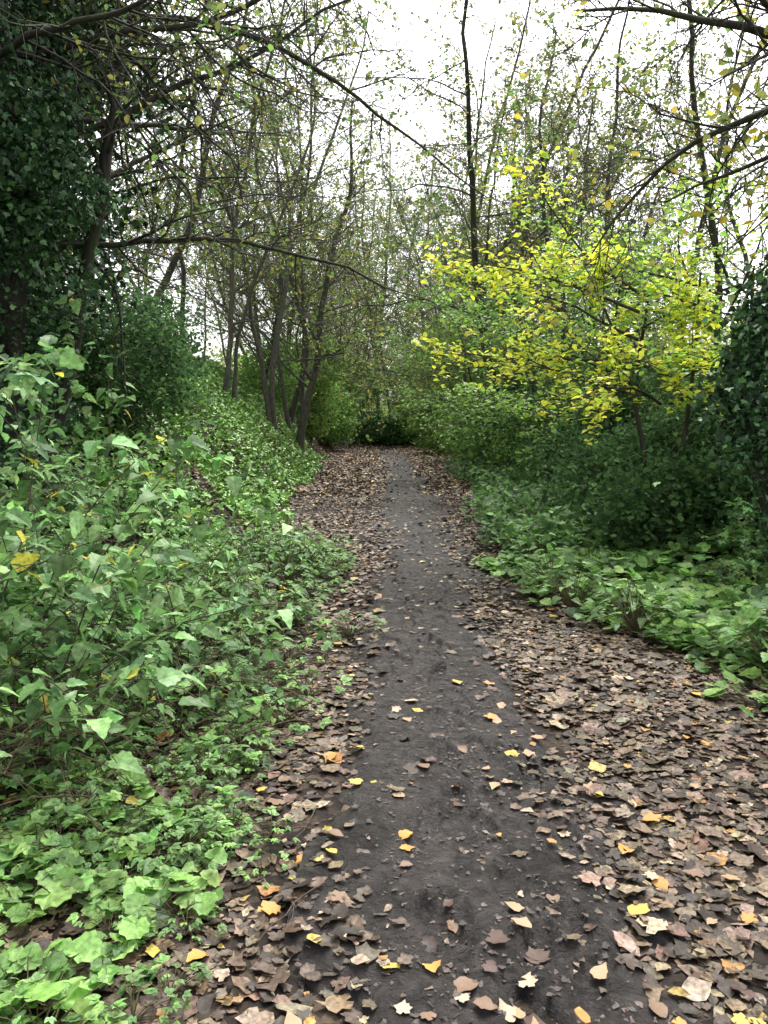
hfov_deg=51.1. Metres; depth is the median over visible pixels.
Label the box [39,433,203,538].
bramble bush
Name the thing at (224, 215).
sycamore tree
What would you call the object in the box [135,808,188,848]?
meadow herb plant
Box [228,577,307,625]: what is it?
nettle plant
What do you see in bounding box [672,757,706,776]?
fallen twig
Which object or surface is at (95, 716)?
garlic mustard plant
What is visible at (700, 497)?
shrub
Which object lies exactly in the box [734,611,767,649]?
nettle plant
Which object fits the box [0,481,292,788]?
bramble bush
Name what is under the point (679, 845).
fallen leaf
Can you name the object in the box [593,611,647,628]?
garlic mustard plant
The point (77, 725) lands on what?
garlic mustard plant
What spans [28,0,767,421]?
sky
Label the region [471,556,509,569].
garlic mustard plant
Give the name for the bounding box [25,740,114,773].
meadow herb plant
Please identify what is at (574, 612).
garlic mustard plant
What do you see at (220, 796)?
meadow herb plant
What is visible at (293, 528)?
nettle plant
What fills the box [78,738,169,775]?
meadow herb plant
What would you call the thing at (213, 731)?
meadow herb plant
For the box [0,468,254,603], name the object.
bramble bush
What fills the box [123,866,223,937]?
garlic mustard plant
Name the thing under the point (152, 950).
fallen leaf
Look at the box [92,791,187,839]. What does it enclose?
garlic mustard plant
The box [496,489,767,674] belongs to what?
ground cover
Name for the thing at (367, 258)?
woodland tree
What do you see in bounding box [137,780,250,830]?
meadow herb plant
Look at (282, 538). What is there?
nettle plant
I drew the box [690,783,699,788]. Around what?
fallen leaf
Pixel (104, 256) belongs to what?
ivy clad tree
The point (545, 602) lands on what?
garlic mustard plant
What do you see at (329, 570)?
meadow herb plant
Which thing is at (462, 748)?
fallen leaf
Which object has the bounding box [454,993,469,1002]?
fallen leaf
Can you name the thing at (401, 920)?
fallen leaf
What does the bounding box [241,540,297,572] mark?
nettle plant
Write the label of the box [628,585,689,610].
nettle plant
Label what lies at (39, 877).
garlic mustard plant
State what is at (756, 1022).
fallen leaf
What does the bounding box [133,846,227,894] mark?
garlic mustard plant
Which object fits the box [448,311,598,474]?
shrub
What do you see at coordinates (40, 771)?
garlic mustard plant
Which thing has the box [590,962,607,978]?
fallen leaf
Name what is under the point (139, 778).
garlic mustard plant
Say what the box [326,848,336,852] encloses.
fallen leaf
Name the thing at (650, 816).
fallen leaf
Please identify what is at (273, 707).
meadow herb plant
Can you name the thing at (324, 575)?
meadow herb plant
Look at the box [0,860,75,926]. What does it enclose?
garlic mustard plant
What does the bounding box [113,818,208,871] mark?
meadow herb plant
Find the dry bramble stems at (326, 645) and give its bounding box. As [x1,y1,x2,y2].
[95,620,387,755]
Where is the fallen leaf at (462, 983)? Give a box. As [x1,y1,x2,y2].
[453,976,477,991]
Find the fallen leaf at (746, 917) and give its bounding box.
[740,912,758,922]
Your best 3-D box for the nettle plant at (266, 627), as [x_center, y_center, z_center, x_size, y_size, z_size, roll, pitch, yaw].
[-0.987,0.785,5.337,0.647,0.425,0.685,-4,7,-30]
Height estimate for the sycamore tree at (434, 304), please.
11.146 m
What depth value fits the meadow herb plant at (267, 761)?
3.44 m
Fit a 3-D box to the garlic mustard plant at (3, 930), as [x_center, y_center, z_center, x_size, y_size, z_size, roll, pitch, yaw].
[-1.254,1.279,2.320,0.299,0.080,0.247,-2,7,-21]
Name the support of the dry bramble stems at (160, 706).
on the ground at (320, 817)
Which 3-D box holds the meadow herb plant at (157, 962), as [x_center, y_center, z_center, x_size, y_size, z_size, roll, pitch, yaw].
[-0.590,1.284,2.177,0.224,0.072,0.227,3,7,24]
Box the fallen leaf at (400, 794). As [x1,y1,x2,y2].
[391,791,404,796]
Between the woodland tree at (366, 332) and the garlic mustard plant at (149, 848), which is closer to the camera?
the garlic mustard plant at (149, 848)
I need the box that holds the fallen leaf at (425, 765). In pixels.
[417,763,429,767]
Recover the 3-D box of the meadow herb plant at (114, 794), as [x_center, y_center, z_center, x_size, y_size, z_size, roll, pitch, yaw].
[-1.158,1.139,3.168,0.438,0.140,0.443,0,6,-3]
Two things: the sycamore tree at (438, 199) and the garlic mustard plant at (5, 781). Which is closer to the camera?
the garlic mustard plant at (5, 781)
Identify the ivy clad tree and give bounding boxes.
[0,0,554,533]
[5,0,216,362]
[470,1,767,582]
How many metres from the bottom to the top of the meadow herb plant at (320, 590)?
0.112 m
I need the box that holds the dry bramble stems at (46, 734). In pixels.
[0,633,230,781]
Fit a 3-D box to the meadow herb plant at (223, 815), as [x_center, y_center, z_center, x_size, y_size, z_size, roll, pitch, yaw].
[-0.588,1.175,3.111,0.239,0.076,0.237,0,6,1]
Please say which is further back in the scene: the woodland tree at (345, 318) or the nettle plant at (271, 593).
the woodland tree at (345, 318)
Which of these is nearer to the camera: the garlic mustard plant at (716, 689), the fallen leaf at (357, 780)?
the fallen leaf at (357, 780)
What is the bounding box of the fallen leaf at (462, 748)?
[457,745,466,752]
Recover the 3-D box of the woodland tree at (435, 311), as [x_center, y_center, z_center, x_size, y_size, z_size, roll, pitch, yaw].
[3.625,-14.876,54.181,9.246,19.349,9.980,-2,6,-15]
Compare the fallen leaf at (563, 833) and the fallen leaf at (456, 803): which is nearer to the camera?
the fallen leaf at (563, 833)
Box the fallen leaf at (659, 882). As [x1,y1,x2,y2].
[651,874,668,891]
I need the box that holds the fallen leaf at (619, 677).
[612,675,622,679]
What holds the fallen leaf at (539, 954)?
on the path
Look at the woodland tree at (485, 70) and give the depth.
51.64 m
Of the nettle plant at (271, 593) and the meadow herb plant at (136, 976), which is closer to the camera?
the meadow herb plant at (136, 976)
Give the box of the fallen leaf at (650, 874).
[641,870,657,879]
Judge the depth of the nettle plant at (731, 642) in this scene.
4.98 m
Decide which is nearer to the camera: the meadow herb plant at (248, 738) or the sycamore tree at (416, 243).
the meadow herb plant at (248, 738)
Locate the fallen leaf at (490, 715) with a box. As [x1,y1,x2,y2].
[483,712,495,719]
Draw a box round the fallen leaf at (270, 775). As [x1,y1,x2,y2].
[268,771,280,778]
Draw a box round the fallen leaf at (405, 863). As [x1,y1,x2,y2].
[399,861,412,865]
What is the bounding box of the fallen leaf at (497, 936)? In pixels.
[485,929,509,943]
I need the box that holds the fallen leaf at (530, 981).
[518,972,537,987]
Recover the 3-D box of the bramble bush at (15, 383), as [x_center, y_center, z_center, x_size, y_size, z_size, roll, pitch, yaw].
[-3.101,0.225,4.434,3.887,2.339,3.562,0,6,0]
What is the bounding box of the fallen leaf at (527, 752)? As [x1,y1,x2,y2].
[522,749,535,755]
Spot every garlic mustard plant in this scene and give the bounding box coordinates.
[0,706,66,749]
[0,742,61,776]
[0,749,90,785]
[0,755,33,783]
[0,763,46,798]
[0,806,100,861]
[0,815,78,875]
[0,823,35,867]
[0,829,14,844]
[0,830,56,890]
[0,835,37,863]
[0,837,99,897]
[0,847,110,928]
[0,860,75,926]
[0,862,34,907]
[0,901,43,954]
[0,923,8,935]
[0,929,119,1023]
[0,970,131,1023]
[0,974,16,1021]
[1,745,78,800]
[1,946,52,1009]
[4,714,65,752]
[6,946,76,1007]
[8,978,91,1023]
[10,798,127,856]
[14,761,113,808]
[15,812,88,835]
[20,750,78,777]
[21,735,78,755]
[23,714,100,740]
[31,811,67,851]
[43,771,164,831]
[54,766,155,800]
[57,741,134,778]
[58,915,151,990]
[63,714,159,738]
[72,869,127,903]
[74,860,122,905]
[78,711,170,746]
[79,847,125,868]
[81,868,207,919]
[83,884,170,930]
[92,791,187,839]
[96,858,165,901]
[96,875,200,960]
[101,842,193,879]
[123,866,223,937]
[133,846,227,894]
[172,724,246,752]
[471,553,511,567]
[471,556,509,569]
[477,557,515,571]
[479,557,512,570]
[485,568,528,582]
[527,586,585,605]
[563,601,625,622]
[577,607,608,617]
[579,601,640,613]
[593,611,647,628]
[598,599,667,620]
[631,615,718,642]
[643,617,719,640]
[643,628,711,643]
[648,610,694,631]
[652,625,725,651]
[653,613,719,632]
[658,627,741,653]
[658,630,710,650]
[673,629,736,647]
[684,648,740,665]
[694,653,765,671]
[700,670,767,717]
[705,632,757,655]
[720,680,767,711]
[724,653,767,678]
[725,650,767,682]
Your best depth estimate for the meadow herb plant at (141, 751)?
3.64 m
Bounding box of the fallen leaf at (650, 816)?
[643,811,660,820]
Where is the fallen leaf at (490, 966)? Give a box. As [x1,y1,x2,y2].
[481,960,497,971]
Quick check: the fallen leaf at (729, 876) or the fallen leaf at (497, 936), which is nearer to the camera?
the fallen leaf at (497, 936)
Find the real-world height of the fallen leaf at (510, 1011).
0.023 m
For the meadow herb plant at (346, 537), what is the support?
on the ground at (320, 817)
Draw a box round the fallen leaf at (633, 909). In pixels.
[627,903,649,914]
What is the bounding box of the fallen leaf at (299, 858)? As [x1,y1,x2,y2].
[296,854,302,862]
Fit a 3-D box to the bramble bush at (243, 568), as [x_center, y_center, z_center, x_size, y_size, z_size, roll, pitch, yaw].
[-1.321,0.621,4.929,1.410,1.187,1.554,0,6,0]
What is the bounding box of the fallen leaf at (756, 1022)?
[748,1017,765,1023]
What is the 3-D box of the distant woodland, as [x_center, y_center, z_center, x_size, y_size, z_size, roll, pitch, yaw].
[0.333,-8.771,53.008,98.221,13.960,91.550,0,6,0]
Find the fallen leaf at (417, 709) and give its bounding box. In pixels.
[412,708,422,711]
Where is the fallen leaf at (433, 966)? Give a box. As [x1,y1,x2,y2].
[422,960,440,971]
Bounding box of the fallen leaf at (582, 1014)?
[574,1007,590,1022]
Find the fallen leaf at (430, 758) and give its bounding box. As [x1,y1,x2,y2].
[424,756,436,760]
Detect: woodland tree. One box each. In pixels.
[72,10,229,310]
[79,130,193,313]
[121,35,308,376]
[160,186,231,355]
[165,189,274,363]
[170,0,420,392]
[182,2,439,429]
[215,43,428,423]
[220,185,378,411]
[243,180,411,384]
[286,205,382,389]
[294,188,392,441]
[303,122,424,415]
[313,97,465,413]
[315,165,415,410]
[340,0,577,388]
[344,222,403,413]
[348,0,565,442]
[350,29,587,417]
[357,139,454,348]
[404,0,640,444]
[418,77,659,358]
[425,198,535,396]
[451,136,560,370]
[452,77,578,321]
[457,5,688,389]
[478,26,741,384]
[497,0,719,401]
[508,54,706,398]
[508,169,616,421]
[542,0,767,417]
[548,144,640,364]
[600,61,767,408]
[602,0,767,345]
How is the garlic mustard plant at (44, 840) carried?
on the ground at (320, 817)
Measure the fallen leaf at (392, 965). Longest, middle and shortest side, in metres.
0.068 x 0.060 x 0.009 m
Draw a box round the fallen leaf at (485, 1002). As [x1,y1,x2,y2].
[473,995,498,1009]
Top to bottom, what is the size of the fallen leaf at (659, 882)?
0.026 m
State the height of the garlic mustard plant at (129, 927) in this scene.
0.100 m
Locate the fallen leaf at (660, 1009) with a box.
[649,998,667,1017]
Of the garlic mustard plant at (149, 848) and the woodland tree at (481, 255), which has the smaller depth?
the garlic mustard plant at (149, 848)
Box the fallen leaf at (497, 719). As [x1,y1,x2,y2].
[492,715,501,723]
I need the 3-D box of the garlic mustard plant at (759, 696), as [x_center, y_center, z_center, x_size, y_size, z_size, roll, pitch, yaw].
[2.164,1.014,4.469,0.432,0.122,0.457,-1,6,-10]
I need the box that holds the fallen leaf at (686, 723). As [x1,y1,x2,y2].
[681,721,692,725]
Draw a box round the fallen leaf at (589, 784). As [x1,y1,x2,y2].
[583,781,592,791]
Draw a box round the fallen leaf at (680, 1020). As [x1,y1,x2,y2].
[671,1016,686,1023]
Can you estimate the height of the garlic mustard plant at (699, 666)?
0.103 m
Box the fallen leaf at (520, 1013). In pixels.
[513,1006,525,1017]
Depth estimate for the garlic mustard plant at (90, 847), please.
2.74 m
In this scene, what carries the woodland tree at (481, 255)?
on the ground at (320, 817)
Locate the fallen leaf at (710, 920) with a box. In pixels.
[706,917,717,924]
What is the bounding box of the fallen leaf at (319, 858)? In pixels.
[315,855,323,860]
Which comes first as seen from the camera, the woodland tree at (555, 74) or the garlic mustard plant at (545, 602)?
the garlic mustard plant at (545, 602)
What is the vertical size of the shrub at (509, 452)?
3.619 m
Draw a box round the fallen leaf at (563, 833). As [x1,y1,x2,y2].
[557,829,570,836]
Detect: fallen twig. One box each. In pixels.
[236,758,274,791]
[258,881,324,941]
[262,825,311,832]
[290,807,315,845]
[296,662,345,663]
[539,651,587,657]
[611,717,661,722]
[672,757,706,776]
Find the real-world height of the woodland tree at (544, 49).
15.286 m
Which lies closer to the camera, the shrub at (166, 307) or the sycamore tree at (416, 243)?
the shrub at (166, 307)
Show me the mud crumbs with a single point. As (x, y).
(530, 944)
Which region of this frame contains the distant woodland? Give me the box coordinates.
[32,247,767,427]
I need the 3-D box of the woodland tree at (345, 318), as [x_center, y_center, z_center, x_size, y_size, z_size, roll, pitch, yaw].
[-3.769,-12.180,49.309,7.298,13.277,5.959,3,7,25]
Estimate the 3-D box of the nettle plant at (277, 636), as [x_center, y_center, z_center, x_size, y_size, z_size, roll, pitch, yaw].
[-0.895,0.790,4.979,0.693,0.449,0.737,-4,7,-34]
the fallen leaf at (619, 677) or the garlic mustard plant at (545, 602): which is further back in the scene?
the garlic mustard plant at (545, 602)
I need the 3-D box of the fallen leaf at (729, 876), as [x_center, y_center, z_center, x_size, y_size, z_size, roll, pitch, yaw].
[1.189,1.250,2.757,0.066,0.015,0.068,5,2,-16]
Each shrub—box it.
[39,292,229,433]
[82,258,235,392]
[231,324,315,408]
[268,331,359,443]
[307,362,359,416]
[312,378,366,445]
[345,407,414,444]
[348,363,434,416]
[391,308,505,461]
[391,372,452,446]
[406,376,460,453]
[432,292,548,461]
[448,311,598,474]
[475,329,649,486]
[515,330,726,494]
[517,359,767,523]
[560,429,764,567]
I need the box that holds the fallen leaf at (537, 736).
[530,734,542,738]
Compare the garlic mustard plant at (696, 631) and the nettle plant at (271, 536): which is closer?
the garlic mustard plant at (696, 631)
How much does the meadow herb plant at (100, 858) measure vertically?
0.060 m
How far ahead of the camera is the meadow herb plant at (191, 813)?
3.10 m
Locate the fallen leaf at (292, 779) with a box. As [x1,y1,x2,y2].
[288,776,296,782]
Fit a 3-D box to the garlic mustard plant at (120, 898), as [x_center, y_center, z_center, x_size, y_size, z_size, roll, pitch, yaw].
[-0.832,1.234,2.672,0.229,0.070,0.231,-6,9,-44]
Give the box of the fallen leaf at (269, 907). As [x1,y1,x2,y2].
[257,900,280,914]
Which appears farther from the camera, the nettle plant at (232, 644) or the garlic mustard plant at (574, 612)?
the garlic mustard plant at (574, 612)
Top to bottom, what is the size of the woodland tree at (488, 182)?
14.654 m
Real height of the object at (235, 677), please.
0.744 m
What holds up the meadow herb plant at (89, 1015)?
on the ground at (320, 817)
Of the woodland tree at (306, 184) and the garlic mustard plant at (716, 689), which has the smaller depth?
the garlic mustard plant at (716, 689)
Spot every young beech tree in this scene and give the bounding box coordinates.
[356,259,538,461]
[400,230,637,474]
[410,139,767,531]
[435,179,755,472]
[533,154,767,457]
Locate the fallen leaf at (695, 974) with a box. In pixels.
[691,971,704,978]
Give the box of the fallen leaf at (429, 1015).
[420,1011,436,1020]
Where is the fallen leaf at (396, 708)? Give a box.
[392,706,400,711]
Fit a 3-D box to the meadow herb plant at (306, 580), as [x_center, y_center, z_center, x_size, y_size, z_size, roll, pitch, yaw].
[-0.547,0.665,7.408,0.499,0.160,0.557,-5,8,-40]
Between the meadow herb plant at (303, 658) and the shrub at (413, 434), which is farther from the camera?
the shrub at (413, 434)
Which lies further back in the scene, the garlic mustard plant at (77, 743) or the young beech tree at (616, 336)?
the young beech tree at (616, 336)
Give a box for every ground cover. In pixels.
[0,303,331,624]
[438,416,752,568]
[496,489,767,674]
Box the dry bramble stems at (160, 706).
[0,569,300,806]
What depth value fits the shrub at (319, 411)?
38.04 m
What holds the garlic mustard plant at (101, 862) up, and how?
on the ground at (320, 817)
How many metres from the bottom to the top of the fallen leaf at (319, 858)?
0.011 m
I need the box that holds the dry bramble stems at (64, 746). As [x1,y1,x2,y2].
[0,642,216,844]
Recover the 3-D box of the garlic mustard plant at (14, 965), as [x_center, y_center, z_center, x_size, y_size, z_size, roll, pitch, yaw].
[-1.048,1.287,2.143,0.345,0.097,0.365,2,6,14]
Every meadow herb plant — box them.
[0,793,34,824]
[0,814,111,878]
[0,872,13,898]
[0,958,44,1000]
[0,967,110,1023]
[0,987,83,1023]
[0,1000,41,1022]
[1,794,70,829]
[12,982,126,1023]
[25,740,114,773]
[30,778,153,831]
[34,744,121,791]
[43,853,103,869]
[45,789,175,865]
[47,756,142,806]
[57,895,155,959]
[62,819,124,857]
[69,970,182,1023]
[73,833,129,872]
[76,745,146,773]
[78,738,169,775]
[91,726,155,752]
[92,851,156,889]
[106,807,212,875]
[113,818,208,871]
[116,953,212,1023]
[117,711,185,741]
[117,810,232,874]
[119,794,171,831]
[132,804,200,840]
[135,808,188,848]
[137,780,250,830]
[139,705,220,738]
[145,902,226,944]
[146,797,208,824]
[147,746,234,782]
[147,756,201,786]
[151,732,261,793]
[154,818,249,872]
[155,745,214,780]
[168,737,236,763]
[173,748,274,791]
[174,803,263,855]
[175,782,236,819]
[177,697,244,722]
[181,722,293,765]
[182,803,259,852]
[183,737,258,773]
[188,797,277,842]
[191,716,270,748]
[191,722,283,764]
[199,744,265,777]
[206,664,295,701]
[207,743,266,776]
[210,796,265,832]
[215,720,303,757]
[216,691,287,720]
[217,666,298,693]
[230,656,298,674]
[232,849,288,887]
[233,679,310,713]
[234,697,331,730]
[235,806,300,845]
[248,587,306,606]
[256,635,333,663]
[263,666,352,706]
[266,609,324,625]
[267,612,303,631]
[270,601,319,618]
[283,594,322,608]
[294,575,352,592]
[302,610,390,641]
[304,583,331,596]
[305,571,342,585]
[309,536,345,544]
[309,549,345,560]
[309,563,343,576]
[313,554,354,566]
[314,563,356,577]
[315,544,347,557]
[315,544,352,555]
[316,534,350,544]
[316,554,360,571]
[319,540,359,552]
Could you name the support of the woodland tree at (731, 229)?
on the ground at (320, 817)
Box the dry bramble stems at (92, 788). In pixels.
[0,683,128,795]
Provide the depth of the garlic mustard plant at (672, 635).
5.63 m
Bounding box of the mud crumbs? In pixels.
[194,552,765,1023]
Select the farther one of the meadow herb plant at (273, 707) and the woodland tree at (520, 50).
the woodland tree at (520, 50)
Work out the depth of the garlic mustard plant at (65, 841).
2.79 m
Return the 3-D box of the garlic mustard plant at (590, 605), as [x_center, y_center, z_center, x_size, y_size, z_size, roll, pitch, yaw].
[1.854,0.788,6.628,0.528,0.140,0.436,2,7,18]
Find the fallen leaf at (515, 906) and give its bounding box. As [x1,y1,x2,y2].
[504,901,523,911]
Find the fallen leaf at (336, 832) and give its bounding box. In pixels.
[328,829,343,835]
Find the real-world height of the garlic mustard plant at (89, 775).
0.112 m
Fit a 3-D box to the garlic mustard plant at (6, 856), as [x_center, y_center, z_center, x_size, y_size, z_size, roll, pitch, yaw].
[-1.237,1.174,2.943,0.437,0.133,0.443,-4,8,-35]
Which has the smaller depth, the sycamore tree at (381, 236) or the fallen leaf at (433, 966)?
the fallen leaf at (433, 966)
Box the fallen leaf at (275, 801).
[267,798,284,804]
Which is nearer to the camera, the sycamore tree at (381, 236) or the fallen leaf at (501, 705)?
the fallen leaf at (501, 705)
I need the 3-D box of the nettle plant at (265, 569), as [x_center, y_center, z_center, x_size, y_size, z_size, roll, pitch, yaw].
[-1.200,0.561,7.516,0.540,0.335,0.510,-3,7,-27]
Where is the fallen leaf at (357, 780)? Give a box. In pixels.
[349,778,362,783]
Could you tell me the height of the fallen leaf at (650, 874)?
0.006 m
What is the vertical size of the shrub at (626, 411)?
3.113 m
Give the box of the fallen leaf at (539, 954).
[525,946,550,964]
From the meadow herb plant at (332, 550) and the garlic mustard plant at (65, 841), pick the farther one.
the meadow herb plant at (332, 550)
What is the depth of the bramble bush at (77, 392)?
6.59 m
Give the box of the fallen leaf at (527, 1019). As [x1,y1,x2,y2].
[522,1013,545,1023]
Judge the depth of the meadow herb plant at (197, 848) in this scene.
2.87 m
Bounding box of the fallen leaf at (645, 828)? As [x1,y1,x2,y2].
[632,822,652,832]
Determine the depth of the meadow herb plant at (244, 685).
4.53 m
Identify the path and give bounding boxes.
[282,450,701,1023]
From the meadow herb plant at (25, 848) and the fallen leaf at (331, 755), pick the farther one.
the fallen leaf at (331, 755)
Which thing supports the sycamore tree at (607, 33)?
on the ground at (320, 817)
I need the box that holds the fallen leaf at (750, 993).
[741,990,757,997]
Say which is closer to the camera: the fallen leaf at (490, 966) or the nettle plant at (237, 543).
the fallen leaf at (490, 966)
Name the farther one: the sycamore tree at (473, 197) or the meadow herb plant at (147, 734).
the sycamore tree at (473, 197)
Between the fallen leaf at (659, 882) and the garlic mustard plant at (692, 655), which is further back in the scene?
the garlic mustard plant at (692, 655)
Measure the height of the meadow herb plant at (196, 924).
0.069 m
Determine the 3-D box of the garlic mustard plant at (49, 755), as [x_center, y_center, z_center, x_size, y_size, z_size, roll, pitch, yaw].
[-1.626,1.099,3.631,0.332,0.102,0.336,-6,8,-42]
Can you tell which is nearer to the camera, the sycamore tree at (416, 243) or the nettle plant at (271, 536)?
the nettle plant at (271, 536)
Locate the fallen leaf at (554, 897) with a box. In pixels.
[546,894,560,902]
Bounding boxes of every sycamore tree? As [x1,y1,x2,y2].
[3,0,367,350]
[82,0,366,346]
[86,0,406,340]
[130,8,473,423]
[157,104,413,395]
[196,88,437,428]
[241,144,420,387]
[255,0,767,449]
[289,49,625,437]
[310,154,445,418]
[314,56,623,445]
[329,168,488,426]
[336,128,521,424]
[367,175,492,393]
[370,188,540,413]
[403,18,740,443]
[404,4,715,428]
[466,0,767,376]
[537,0,767,338]
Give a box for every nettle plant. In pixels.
[124,632,251,708]
[125,593,210,621]
[138,624,227,681]
[141,584,238,651]
[153,569,247,623]
[161,598,281,665]
[164,559,262,603]
[164,610,270,682]
[179,550,268,592]
[194,606,295,666]
[199,602,282,651]
[205,564,285,603]
[208,535,268,567]
[210,585,281,623]
[213,527,275,561]
[223,521,286,557]
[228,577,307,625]
[233,555,282,587]
[236,526,290,554]
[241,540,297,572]
[247,535,279,564]
[248,539,322,587]
[249,522,295,544]
[257,531,303,557]
[260,538,319,569]
[260,568,327,604]
[263,537,322,570]
[264,523,336,560]
[267,513,314,541]
[269,534,340,570]
[274,531,313,545]
[280,549,331,578]
[510,533,569,562]
[510,549,591,595]
[530,561,621,608]
[555,537,631,578]
[584,575,660,622]
[587,578,685,636]
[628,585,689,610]
[716,602,767,662]
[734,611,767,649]
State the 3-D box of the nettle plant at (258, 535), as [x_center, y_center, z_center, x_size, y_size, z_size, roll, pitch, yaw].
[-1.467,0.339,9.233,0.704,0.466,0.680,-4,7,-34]
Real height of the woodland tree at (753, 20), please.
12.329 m
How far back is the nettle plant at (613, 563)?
7.67 m
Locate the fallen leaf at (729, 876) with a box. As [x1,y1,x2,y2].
[721,874,739,879]
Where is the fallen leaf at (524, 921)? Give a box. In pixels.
[511,916,531,928]
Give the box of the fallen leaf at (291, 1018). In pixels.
[284,1009,301,1023]
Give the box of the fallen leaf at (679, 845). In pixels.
[674,842,685,849]
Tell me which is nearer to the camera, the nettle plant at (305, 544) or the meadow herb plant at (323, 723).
the meadow herb plant at (323, 723)
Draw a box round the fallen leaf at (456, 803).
[453,801,463,805]
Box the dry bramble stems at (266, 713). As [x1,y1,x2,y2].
[0,655,314,851]
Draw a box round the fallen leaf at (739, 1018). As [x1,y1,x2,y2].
[731,1012,750,1023]
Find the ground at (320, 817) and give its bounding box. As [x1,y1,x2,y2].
[0,329,767,1023]
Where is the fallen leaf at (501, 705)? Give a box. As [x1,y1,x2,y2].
[496,702,505,707]
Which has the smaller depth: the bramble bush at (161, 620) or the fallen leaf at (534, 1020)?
the fallen leaf at (534, 1020)
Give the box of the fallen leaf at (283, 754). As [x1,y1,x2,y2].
[273,751,287,757]
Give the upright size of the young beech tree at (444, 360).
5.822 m
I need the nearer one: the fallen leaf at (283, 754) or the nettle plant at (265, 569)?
the fallen leaf at (283, 754)
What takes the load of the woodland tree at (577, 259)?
on the ground at (320, 817)
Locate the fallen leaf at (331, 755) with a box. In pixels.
[323,751,336,762]
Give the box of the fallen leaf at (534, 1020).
[531,1016,538,1023]
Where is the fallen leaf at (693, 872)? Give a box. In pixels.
[682,868,703,876]
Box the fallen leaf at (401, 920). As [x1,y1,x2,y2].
[391,917,406,923]
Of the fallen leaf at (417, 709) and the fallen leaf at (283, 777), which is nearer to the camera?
the fallen leaf at (283, 777)
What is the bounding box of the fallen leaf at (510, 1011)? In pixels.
[498,998,515,1021]
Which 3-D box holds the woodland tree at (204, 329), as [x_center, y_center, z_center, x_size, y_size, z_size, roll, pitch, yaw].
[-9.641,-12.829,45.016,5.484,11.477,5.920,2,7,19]
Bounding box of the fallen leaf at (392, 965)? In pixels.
[382,963,399,967]
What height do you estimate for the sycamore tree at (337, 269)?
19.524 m
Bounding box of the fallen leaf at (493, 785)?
[489,782,499,789]
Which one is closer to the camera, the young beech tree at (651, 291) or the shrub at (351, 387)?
the young beech tree at (651, 291)
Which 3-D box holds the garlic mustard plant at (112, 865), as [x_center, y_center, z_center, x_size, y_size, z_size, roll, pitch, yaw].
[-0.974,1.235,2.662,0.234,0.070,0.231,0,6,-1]
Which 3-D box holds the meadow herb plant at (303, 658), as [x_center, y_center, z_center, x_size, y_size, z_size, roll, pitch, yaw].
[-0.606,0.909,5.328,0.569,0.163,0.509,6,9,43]
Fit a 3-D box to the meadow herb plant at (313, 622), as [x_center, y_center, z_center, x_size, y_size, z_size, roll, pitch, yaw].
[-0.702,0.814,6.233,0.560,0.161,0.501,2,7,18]
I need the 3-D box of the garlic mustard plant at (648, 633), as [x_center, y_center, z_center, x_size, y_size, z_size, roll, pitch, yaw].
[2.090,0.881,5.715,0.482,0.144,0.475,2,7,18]
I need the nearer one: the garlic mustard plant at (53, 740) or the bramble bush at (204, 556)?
the garlic mustard plant at (53, 740)
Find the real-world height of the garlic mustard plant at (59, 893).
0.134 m
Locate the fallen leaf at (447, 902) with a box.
[443,899,453,908]
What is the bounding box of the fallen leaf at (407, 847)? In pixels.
[399,844,413,850]
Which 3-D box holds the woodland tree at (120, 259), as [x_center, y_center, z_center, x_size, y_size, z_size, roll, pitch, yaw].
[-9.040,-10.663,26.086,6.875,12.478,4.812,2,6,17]
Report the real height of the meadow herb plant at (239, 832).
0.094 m
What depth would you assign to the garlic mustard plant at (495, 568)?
8.51 m
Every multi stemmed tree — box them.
[113,0,396,402]
[115,0,386,430]
[201,20,404,451]
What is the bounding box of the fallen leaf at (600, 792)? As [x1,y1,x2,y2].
[595,791,603,796]
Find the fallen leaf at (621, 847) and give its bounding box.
[618,843,634,853]
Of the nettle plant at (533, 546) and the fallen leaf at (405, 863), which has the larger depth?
the nettle plant at (533, 546)
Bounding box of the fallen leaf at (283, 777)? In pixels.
[278,775,289,780]
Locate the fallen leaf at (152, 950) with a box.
[145,943,159,956]
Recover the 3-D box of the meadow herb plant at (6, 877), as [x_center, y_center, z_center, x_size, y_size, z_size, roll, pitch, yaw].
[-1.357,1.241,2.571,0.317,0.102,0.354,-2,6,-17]
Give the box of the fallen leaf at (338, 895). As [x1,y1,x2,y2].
[331,890,354,902]
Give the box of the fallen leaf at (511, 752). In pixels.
[504,750,519,755]
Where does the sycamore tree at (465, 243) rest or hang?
on the ground at (320, 817)
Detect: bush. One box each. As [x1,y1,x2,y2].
[0,290,195,591]
[0,335,305,784]
[0,344,202,655]
[0,459,279,697]
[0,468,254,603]
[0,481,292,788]
[0,544,184,713]
[0,573,148,703]
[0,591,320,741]
[37,621,274,735]
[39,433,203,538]
[53,532,268,689]
[126,538,314,633]
[176,529,280,585]
[654,497,766,571]
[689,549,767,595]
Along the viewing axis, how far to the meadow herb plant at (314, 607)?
6.42 m
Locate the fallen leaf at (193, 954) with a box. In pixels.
[186,949,208,962]
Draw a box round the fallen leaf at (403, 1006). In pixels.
[394,1000,411,1013]
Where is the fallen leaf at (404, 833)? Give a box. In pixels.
[398,829,412,838]
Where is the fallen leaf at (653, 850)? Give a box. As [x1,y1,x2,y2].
[647,846,665,857]
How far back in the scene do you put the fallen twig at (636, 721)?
4.14 m
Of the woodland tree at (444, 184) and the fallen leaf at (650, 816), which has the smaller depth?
the fallen leaf at (650, 816)

